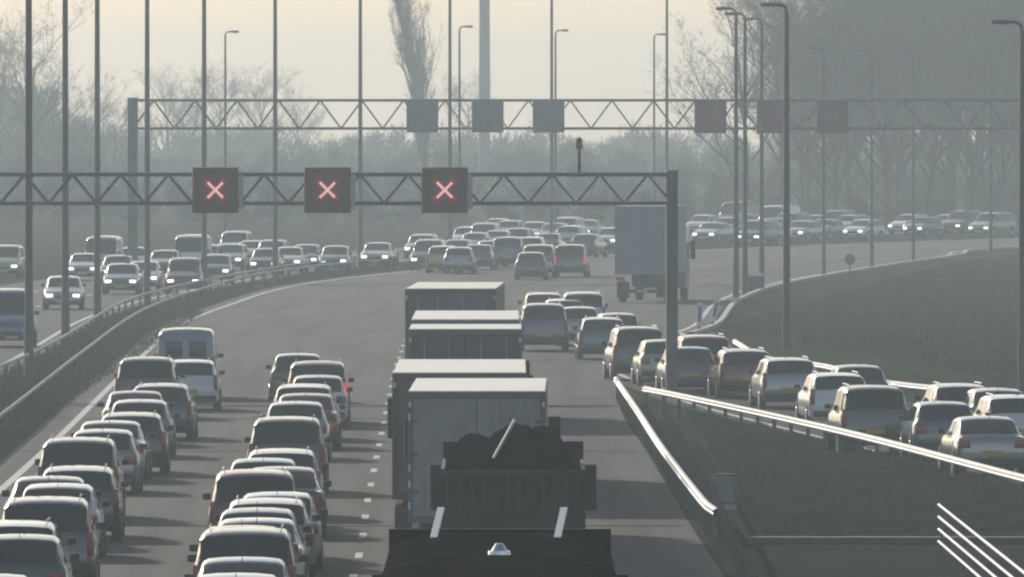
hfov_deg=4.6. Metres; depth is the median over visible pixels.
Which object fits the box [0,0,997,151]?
sky
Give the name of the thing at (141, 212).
bare shrub
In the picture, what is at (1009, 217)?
side window
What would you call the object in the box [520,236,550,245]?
estate car
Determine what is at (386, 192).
bare shrub
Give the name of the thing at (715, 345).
rear window
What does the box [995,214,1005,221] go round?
side window
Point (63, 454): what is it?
rear window
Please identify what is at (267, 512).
hatchback car
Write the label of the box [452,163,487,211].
bare shrub
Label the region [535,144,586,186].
bare shrub
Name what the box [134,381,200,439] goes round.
estate car
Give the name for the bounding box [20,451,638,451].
road joint
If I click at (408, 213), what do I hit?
bare shrub
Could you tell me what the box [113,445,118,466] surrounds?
side window
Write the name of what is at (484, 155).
pale mast
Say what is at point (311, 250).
hatchback car
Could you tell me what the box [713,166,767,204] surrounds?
bare shrub
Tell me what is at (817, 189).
bare shrub
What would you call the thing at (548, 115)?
lane signal
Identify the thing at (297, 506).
estate car
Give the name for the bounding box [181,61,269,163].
bare tree
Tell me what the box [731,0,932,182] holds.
bare tree
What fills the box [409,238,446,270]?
people carrier
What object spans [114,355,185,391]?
people carrier
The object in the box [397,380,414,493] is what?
rear door
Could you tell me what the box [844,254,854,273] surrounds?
round sign
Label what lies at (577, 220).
people carrier
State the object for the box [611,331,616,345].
side window
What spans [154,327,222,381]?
panel van
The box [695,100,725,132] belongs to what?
lane signal
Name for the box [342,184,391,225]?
bare shrub
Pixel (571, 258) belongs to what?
people carrier
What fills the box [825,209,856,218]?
people carrier
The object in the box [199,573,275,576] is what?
hatchback car
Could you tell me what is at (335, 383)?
hatchback car
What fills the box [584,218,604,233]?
saloon car
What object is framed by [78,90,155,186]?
bare tree
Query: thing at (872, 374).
hatchback car
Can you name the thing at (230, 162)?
bare shrub
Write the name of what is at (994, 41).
bare tree
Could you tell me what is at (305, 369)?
rear window
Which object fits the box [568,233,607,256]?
saloon car
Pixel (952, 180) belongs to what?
bare tree
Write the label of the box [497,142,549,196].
bare shrub
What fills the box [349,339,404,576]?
lane dashes
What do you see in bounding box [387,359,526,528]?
box lorry
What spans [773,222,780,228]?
side window
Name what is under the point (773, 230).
people carrier
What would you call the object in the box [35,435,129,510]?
people carrier
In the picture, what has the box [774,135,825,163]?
bare shrub
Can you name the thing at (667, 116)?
lamp post
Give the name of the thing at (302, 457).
estate car
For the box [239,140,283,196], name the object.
bare shrub
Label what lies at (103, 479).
estate car
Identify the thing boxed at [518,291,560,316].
estate car
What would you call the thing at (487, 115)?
lane signal
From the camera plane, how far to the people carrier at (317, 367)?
357.18 m
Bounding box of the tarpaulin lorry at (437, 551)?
[372,507,627,576]
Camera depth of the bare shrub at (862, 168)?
1336.96 m
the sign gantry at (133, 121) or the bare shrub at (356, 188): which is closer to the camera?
the sign gantry at (133, 121)
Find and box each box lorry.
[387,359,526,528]
[404,378,560,528]
[405,282,504,358]
[408,324,532,377]
[411,311,529,374]
[615,205,694,301]
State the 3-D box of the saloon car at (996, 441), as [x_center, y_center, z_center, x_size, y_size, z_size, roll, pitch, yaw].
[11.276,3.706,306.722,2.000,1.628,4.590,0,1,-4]
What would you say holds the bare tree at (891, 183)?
on the ground at (166, 228)
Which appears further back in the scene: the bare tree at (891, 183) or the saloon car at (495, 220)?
the bare tree at (891, 183)
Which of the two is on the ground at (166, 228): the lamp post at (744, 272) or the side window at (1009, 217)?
the lamp post at (744, 272)
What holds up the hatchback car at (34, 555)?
on the road at (354, 326)
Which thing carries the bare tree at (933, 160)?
on the ground at (166, 228)
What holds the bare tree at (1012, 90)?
on the ground at (166, 228)
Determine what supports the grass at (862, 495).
on the ground at (166, 228)
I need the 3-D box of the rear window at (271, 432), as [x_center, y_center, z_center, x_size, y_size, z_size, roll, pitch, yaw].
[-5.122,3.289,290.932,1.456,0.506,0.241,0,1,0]
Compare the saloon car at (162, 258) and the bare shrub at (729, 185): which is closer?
the saloon car at (162, 258)
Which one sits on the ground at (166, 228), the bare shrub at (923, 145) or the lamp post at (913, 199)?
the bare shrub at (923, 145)
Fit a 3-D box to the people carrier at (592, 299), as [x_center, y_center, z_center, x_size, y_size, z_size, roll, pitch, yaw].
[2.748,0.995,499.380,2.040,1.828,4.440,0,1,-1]
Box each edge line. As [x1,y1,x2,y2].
[0,238,1015,493]
[678,251,956,331]
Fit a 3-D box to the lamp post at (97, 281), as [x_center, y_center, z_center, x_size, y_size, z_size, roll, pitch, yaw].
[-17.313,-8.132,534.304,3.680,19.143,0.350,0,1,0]
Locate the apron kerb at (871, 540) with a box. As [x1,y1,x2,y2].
[750,536,1023,544]
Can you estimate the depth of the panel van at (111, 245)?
684.94 m
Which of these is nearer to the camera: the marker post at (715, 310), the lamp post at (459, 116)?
the marker post at (715, 310)
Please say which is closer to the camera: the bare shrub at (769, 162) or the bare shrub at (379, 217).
the bare shrub at (379, 217)
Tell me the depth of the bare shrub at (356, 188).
1113.69 m
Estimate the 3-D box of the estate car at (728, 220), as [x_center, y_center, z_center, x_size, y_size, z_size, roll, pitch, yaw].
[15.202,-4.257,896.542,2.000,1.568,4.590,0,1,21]
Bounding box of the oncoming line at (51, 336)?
[6,233,888,361]
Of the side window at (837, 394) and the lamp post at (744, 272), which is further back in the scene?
the lamp post at (744, 272)
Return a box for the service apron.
[741,544,1023,576]
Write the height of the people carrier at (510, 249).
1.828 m
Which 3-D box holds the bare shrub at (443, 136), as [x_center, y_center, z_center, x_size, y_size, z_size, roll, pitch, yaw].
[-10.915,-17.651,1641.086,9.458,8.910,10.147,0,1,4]
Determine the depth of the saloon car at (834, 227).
886.72 m
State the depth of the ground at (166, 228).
661.32 m
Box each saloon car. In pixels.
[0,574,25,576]
[1,470,100,501]
[69,253,102,276]
[71,416,154,482]
[98,390,173,419]
[150,250,182,272]
[184,551,305,576]
[219,512,313,576]
[240,239,260,257]
[253,461,330,537]
[268,388,344,449]
[278,247,308,272]
[359,242,396,267]
[467,242,498,269]
[486,218,509,222]
[486,228,512,239]
[536,231,567,249]
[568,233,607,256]
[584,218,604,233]
[692,222,732,243]
[739,212,758,220]
[747,220,791,244]
[810,214,821,220]
[816,217,847,239]
[937,415,1023,476]
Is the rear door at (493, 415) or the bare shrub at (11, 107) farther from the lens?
the bare shrub at (11, 107)
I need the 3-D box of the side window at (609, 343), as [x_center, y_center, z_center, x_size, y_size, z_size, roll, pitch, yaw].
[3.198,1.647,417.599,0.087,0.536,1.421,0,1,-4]
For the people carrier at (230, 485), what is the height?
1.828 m
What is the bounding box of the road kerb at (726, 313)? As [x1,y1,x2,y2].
[688,247,1018,334]
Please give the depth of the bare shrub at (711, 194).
1115.92 m
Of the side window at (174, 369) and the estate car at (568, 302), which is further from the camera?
the estate car at (568, 302)
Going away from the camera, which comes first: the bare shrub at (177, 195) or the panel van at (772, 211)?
the panel van at (772, 211)
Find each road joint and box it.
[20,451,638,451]
[57,418,617,418]
[70,406,612,406]
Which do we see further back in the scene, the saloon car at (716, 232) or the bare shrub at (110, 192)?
the bare shrub at (110, 192)
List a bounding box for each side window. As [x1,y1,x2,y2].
[88,506,93,531]
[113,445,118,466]
[172,363,176,378]
[290,538,295,564]
[607,331,612,345]
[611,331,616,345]
[765,222,773,229]
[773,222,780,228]
[796,214,803,219]
[804,214,810,219]
[832,391,839,409]
[837,391,845,410]
[968,212,975,219]
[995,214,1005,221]
[1005,214,1014,220]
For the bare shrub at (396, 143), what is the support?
on the ground at (166, 228)
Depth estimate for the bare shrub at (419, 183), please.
1122.23 m
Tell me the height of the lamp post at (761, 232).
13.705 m
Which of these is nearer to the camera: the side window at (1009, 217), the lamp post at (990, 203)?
the lamp post at (990, 203)
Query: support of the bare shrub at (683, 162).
on the ground at (166, 228)
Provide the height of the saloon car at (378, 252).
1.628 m
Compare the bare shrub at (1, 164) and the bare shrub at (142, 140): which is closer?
the bare shrub at (1, 164)
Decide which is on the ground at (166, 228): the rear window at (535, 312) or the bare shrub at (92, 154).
the bare shrub at (92, 154)
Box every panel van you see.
[0,288,38,346]
[81,233,123,260]
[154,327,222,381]
[174,234,212,258]
[718,201,758,217]
[757,205,799,219]
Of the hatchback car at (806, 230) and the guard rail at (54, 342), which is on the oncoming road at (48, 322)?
the hatchback car at (806, 230)
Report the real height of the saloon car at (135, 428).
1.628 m
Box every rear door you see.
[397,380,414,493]
[409,294,449,327]
[413,335,464,358]
[413,399,476,516]
[451,294,492,310]
[466,335,517,358]
[477,399,540,437]
[617,209,641,271]
[642,209,665,271]
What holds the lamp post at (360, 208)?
on the oncoming road at (48, 322)
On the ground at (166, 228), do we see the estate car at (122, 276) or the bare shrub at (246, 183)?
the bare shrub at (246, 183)
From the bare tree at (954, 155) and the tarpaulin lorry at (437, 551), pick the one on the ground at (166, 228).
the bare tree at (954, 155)
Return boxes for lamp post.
[24,0,33,374]
[61,0,69,342]
[93,0,100,321]
[143,0,150,305]
[201,0,207,292]
[223,31,238,232]
[272,0,278,277]
[357,0,362,265]
[447,0,451,239]
[458,25,472,226]
[549,0,553,232]
[554,29,567,222]
[653,33,665,200]
[665,0,668,200]
[715,7,738,297]
[725,12,747,294]
[746,17,763,273]
[760,2,790,348]
[806,47,825,273]
[855,50,873,266]
[898,53,914,259]
[975,54,992,258]
[991,20,1023,391]
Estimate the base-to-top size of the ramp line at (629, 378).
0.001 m
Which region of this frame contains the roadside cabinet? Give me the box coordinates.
[715,473,736,509]
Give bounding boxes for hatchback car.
[0,527,79,576]
[22,483,109,558]
[73,423,146,493]
[101,253,133,283]
[104,394,179,457]
[123,247,150,260]
[126,260,162,290]
[189,525,297,564]
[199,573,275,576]
[207,251,234,282]
[207,507,311,543]
[211,244,222,253]
[230,452,295,469]
[243,491,327,569]
[248,248,283,274]
[259,401,334,459]
[266,353,320,401]
[291,241,321,270]
[292,374,352,427]
[317,243,352,271]
[443,247,478,273]
[446,239,472,246]
[458,231,491,243]
[479,240,507,265]
[507,226,536,236]
[514,252,550,279]
[518,221,546,234]
[538,222,567,232]
[556,306,597,345]
[594,227,614,246]
[597,309,639,325]
[629,339,665,385]
[654,345,715,393]
[686,214,717,234]
[768,218,793,223]
[790,220,821,241]
[830,364,887,384]
[843,219,883,239]
[898,401,973,459]
[903,216,943,236]
[936,214,952,233]
[956,386,1022,412]
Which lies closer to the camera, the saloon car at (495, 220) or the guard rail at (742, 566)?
the guard rail at (742, 566)
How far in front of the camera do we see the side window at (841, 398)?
325.66 m
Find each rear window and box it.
[5,504,85,532]
[44,443,111,466]
[120,361,171,378]
[201,535,288,564]
[217,476,291,502]
[255,422,318,443]
[291,365,343,382]
[494,239,519,247]
[524,246,551,255]
[524,306,563,319]
[556,246,583,255]
[565,295,601,307]
[617,330,661,345]
[682,338,728,353]
[846,390,903,409]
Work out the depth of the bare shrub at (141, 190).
1114.13 m
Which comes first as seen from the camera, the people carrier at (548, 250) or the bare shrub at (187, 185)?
the people carrier at (548, 250)
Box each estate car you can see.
[0,517,75,563]
[41,275,85,309]
[43,463,128,540]
[101,262,142,293]
[102,410,173,474]
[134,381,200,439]
[174,358,224,410]
[215,495,320,576]
[219,243,249,270]
[248,446,328,489]
[254,239,289,247]
[268,382,342,408]
[404,233,438,258]
[426,245,461,272]
[452,226,471,238]
[498,219,524,230]
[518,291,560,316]
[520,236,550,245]
[545,298,582,306]
[554,225,591,243]
[573,316,623,359]
[706,347,769,397]
[715,216,747,230]
[748,356,815,408]
[794,371,865,421]
[837,214,869,224]
[888,213,930,234]
[914,381,984,401]
[970,393,1023,436]
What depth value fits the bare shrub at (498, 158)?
1361.31 m
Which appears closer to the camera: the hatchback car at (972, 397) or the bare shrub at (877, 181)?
the hatchback car at (972, 397)
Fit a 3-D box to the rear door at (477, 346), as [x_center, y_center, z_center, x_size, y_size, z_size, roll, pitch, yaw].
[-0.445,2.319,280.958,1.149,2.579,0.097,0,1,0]
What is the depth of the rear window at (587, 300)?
497.42 m
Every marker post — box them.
[696,302,702,328]
[710,298,719,323]
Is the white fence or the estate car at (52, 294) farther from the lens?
the estate car at (52, 294)
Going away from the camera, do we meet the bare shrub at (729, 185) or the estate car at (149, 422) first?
the estate car at (149, 422)
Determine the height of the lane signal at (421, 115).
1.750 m
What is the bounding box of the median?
[0,231,1018,461]
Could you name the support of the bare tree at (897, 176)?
on the ground at (166, 228)
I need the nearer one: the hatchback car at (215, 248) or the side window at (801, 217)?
the hatchback car at (215, 248)
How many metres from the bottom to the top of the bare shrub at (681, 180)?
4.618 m
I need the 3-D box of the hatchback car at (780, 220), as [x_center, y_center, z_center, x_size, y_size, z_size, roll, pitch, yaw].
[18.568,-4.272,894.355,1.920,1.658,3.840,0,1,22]
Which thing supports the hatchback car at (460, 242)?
on the oncoming road at (48, 322)
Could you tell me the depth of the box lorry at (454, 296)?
352.15 m
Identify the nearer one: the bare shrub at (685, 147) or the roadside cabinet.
the roadside cabinet
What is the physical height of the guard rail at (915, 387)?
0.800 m
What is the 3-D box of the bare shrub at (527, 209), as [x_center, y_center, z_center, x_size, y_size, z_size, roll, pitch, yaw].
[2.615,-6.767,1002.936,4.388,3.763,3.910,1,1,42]
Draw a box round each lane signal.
[192,167,242,212]
[304,167,354,212]
[406,99,437,132]
[422,167,472,212]
[472,99,503,132]
[533,99,563,132]
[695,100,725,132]
[757,100,783,132]
[816,100,847,132]
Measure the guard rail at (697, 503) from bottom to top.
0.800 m
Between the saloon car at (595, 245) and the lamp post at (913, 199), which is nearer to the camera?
the lamp post at (913, 199)
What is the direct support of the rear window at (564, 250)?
in the people carrier at (571, 258)
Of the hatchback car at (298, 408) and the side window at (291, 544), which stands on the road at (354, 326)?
the hatchback car at (298, 408)
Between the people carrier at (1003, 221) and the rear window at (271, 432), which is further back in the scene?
the people carrier at (1003, 221)
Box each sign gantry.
[0,170,682,396]
[128,98,1019,260]
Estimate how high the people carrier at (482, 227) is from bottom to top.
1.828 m
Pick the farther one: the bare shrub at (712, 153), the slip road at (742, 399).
the bare shrub at (712, 153)
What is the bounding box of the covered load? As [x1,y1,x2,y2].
[445,424,577,470]
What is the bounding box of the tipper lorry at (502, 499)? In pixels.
[430,441,596,528]
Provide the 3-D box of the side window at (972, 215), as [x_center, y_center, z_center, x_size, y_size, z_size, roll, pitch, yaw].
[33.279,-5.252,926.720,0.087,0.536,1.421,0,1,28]
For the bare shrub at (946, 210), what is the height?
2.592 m
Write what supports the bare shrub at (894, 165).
on the ground at (166, 228)
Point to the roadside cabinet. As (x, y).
(725, 484)
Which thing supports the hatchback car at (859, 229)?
on the oncoming road at (48, 322)
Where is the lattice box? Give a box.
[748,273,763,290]
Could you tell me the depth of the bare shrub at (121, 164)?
1334.89 m
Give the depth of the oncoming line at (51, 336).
533.60 m
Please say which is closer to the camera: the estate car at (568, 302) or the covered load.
the covered load
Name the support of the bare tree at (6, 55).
on the ground at (166, 228)
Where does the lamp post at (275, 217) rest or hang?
on the oncoming road at (48, 322)
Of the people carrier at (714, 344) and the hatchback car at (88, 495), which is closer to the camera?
the hatchback car at (88, 495)
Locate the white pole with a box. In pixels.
[492,419,515,458]
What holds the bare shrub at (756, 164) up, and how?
on the ground at (166, 228)
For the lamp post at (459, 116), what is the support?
on the oncoming road at (48, 322)
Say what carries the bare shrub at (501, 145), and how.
on the ground at (166, 228)
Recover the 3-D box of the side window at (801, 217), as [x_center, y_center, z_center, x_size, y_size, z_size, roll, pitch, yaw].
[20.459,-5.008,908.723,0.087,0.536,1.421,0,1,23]
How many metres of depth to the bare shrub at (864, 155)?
1639.22 m
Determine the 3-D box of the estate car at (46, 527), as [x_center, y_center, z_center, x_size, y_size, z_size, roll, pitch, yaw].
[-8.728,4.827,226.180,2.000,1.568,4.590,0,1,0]
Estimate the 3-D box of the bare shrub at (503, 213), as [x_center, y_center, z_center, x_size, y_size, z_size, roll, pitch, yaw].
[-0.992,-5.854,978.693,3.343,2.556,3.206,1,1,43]
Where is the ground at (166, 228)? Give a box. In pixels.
[0,152,1023,576]
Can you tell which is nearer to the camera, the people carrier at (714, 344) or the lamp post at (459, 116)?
the people carrier at (714, 344)
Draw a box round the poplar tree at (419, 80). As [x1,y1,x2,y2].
[386,0,445,166]
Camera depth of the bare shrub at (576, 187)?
1106.61 m
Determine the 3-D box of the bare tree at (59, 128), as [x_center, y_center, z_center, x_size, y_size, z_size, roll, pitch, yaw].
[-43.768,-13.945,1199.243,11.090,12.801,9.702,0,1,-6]
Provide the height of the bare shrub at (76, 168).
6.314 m
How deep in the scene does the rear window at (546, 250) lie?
680.72 m
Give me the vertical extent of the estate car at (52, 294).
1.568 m
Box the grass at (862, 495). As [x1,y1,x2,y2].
[0,255,1023,535]
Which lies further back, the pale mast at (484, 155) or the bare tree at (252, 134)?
the bare tree at (252, 134)
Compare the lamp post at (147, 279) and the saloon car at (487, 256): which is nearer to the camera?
the lamp post at (147, 279)
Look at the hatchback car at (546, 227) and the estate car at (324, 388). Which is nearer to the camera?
the estate car at (324, 388)
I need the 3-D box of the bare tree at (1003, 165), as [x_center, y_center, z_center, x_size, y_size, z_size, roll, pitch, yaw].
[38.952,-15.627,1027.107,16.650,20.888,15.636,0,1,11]
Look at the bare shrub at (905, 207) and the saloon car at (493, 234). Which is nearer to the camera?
the saloon car at (493, 234)
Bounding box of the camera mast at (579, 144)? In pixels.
[576,137,582,172]
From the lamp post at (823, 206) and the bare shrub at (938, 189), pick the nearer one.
the lamp post at (823, 206)
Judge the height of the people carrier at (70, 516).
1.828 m
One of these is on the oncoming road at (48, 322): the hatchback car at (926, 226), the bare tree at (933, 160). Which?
the hatchback car at (926, 226)
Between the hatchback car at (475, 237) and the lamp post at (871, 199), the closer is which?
the lamp post at (871, 199)
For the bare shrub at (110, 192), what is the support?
on the ground at (166, 228)
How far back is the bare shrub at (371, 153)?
1662.06 m
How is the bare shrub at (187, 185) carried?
on the ground at (166, 228)
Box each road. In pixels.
[0,227,1018,375]
[0,238,1018,576]
[621,330,1019,487]
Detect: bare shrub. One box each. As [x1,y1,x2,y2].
[0,72,60,157]
[0,78,47,157]
[0,115,69,195]
[0,127,23,170]
[0,147,61,211]
[0,160,13,199]
[0,193,24,226]
[6,92,69,154]
[33,145,104,214]
[33,180,85,225]
[35,126,107,192]
[38,115,116,162]
[69,133,116,195]
[70,163,127,214]
[78,181,127,224]
[85,142,155,197]
[100,123,127,167]
[107,131,158,171]
[117,114,194,181]
[120,191,160,226]
[121,177,162,213]
[140,155,183,194]
[153,125,210,170]
[159,178,215,226]
[160,177,191,213]
[166,125,235,171]
[167,152,211,193]
[207,121,265,169]
[207,146,254,171]
[211,196,256,225]
[232,165,255,210]
[237,117,302,161]
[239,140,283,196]
[239,163,281,212]
[251,181,303,225]
[256,144,316,194]
[271,160,306,213]
[278,131,313,177]
[291,138,342,166]
[296,145,352,186]
[297,196,341,227]
[303,164,364,213]
[314,131,372,170]
[339,134,394,171]
[342,153,382,194]
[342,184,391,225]
[356,168,407,213]
[357,122,432,171]
[374,149,410,189]
[387,192,427,225]
[388,133,467,196]
[391,118,457,170]
[393,165,426,213]
[428,145,477,188]
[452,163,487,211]
[454,131,516,169]
[466,146,518,192]
[468,164,529,213]
[479,196,519,219]
[490,125,541,178]
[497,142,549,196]
[512,134,549,177]
[512,164,566,212]
[520,184,572,222]
[522,120,587,180]
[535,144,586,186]
[546,159,618,213]
[553,133,623,196]
[565,135,619,180]
[571,190,610,220]
[586,133,628,169]
[590,144,648,193]
[604,177,644,213]
[609,120,670,179]
[623,154,677,196]
[636,130,699,171]
[636,164,693,203]
[652,145,713,195]
[660,125,733,169]
[671,158,727,213]
[693,138,751,197]
[696,133,742,173]
[700,197,733,215]
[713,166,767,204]
[725,143,771,185]
[727,136,770,170]
[742,160,810,204]
[751,148,819,197]
[754,133,791,164]
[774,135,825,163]
[790,144,844,196]
[792,163,846,214]
[799,195,829,214]
[832,157,894,209]
[833,132,877,167]
[840,155,881,195]
[840,189,885,222]
[853,147,923,193]
[860,144,880,173]
[873,164,926,214]
[881,191,930,227]
[905,132,943,170]
[906,149,943,195]
[911,166,964,211]
[915,148,985,196]
[923,195,958,216]
[958,155,1010,192]
[986,146,1015,193]
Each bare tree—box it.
[0,0,94,208]
[0,16,74,138]
[0,76,93,184]
[9,63,144,198]
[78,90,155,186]
[133,60,222,167]
[150,58,238,166]
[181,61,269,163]
[213,63,299,161]
[258,69,334,182]
[430,68,504,170]
[645,0,877,200]
[658,0,851,198]
[713,12,892,210]
[728,0,919,209]
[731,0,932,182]
[733,0,953,211]
[742,0,923,189]
[751,0,867,211]
[766,0,970,225]
[779,0,937,209]
[792,0,925,197]
[800,1,925,182]
[810,0,981,215]
[822,0,974,216]
[826,0,1015,208]
[830,0,1015,215]
[851,0,1011,209]
[882,7,960,204]
[883,0,1023,226]
[884,0,1023,209]
[885,1,1000,185]
[896,12,1018,208]
[910,0,1018,210]
[924,0,1023,148]
[941,4,1017,201]
[944,7,1017,145]
[956,0,1015,119]
[962,117,998,208]
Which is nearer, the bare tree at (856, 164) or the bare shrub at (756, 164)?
the bare tree at (856, 164)
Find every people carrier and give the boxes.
[0,244,24,277]
[2,493,104,576]
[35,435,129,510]
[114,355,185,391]
[163,256,204,293]
[187,523,307,576]
[202,466,295,525]
[217,230,252,244]
[244,414,332,493]
[282,359,353,423]
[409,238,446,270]
[467,222,500,232]
[493,236,524,266]
[520,302,569,350]
[521,243,558,276]
[554,243,590,276]
[557,216,586,227]
[563,291,607,314]
[601,325,662,380]
[678,333,729,357]
[739,219,782,246]
[777,211,810,220]
[824,383,908,453]
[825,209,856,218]
[942,209,983,234]
[968,211,1015,236]
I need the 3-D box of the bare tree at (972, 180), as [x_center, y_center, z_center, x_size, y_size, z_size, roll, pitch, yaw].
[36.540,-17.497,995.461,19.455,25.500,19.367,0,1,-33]
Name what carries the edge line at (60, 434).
on the road at (354, 326)
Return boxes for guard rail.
[0,250,412,383]
[0,261,353,439]
[613,376,721,546]
[642,386,1023,504]
[662,409,757,576]
[732,339,929,403]
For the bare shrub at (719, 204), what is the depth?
999.91 m
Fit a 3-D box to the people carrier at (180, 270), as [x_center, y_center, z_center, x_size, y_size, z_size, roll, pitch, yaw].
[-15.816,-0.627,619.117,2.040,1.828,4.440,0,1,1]
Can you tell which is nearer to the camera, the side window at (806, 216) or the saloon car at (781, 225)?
the saloon car at (781, 225)
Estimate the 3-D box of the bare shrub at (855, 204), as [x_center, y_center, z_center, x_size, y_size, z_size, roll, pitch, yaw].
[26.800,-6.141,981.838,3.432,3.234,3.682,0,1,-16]
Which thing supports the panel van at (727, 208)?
on the oncoming road at (48, 322)
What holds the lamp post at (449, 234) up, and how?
on the median
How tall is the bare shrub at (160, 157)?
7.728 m
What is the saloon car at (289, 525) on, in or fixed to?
on the road at (354, 326)
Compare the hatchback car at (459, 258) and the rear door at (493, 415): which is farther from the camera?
the hatchback car at (459, 258)
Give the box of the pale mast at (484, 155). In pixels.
[475,0,494,196]
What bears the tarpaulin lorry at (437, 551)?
on the road at (354, 326)
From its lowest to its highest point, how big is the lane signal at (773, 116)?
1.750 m
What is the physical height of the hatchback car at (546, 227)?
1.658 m
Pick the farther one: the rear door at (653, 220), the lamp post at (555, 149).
the lamp post at (555, 149)
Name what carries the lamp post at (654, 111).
on the oncoming road at (48, 322)
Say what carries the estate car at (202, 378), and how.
on the road at (354, 326)
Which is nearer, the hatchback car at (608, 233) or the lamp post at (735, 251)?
the lamp post at (735, 251)
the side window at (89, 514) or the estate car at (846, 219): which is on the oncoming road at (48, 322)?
the estate car at (846, 219)
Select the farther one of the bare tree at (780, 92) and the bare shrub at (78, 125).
the bare shrub at (78, 125)
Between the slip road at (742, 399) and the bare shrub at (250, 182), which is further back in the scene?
the bare shrub at (250, 182)
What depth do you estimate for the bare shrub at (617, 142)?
1660.66 m
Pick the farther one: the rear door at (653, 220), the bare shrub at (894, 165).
the bare shrub at (894, 165)
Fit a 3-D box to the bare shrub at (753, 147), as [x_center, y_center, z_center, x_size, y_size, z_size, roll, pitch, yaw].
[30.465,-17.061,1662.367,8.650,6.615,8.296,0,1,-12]
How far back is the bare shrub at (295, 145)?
1664.10 m
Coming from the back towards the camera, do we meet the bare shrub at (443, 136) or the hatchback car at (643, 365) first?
the bare shrub at (443, 136)
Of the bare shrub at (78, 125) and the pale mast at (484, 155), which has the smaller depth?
the pale mast at (484, 155)
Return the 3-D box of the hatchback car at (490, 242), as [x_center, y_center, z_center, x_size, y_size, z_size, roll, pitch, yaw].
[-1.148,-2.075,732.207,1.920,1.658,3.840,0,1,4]
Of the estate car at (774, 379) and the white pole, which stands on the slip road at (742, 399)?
the estate car at (774, 379)
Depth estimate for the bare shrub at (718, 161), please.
1343.42 m
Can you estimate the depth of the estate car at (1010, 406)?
325.70 m
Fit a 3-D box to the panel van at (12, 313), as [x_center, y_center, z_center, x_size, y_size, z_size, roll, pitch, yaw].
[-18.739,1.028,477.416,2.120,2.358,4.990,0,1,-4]
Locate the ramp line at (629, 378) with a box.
[618,374,985,479]
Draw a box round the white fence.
[937,503,1023,576]
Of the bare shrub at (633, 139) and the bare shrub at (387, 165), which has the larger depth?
the bare shrub at (633, 139)
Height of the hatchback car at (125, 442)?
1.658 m
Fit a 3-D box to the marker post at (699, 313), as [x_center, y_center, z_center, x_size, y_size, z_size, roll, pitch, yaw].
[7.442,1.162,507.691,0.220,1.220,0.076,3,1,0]
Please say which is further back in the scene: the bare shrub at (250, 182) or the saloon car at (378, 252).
the bare shrub at (250, 182)
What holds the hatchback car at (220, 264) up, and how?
on the oncoming road at (48, 322)
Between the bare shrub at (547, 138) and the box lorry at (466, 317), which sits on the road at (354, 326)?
the box lorry at (466, 317)
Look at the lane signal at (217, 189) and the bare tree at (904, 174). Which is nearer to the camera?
the lane signal at (217, 189)
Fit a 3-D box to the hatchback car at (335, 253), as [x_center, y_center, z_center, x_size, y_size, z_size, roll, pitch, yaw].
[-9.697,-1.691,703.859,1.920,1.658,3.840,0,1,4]

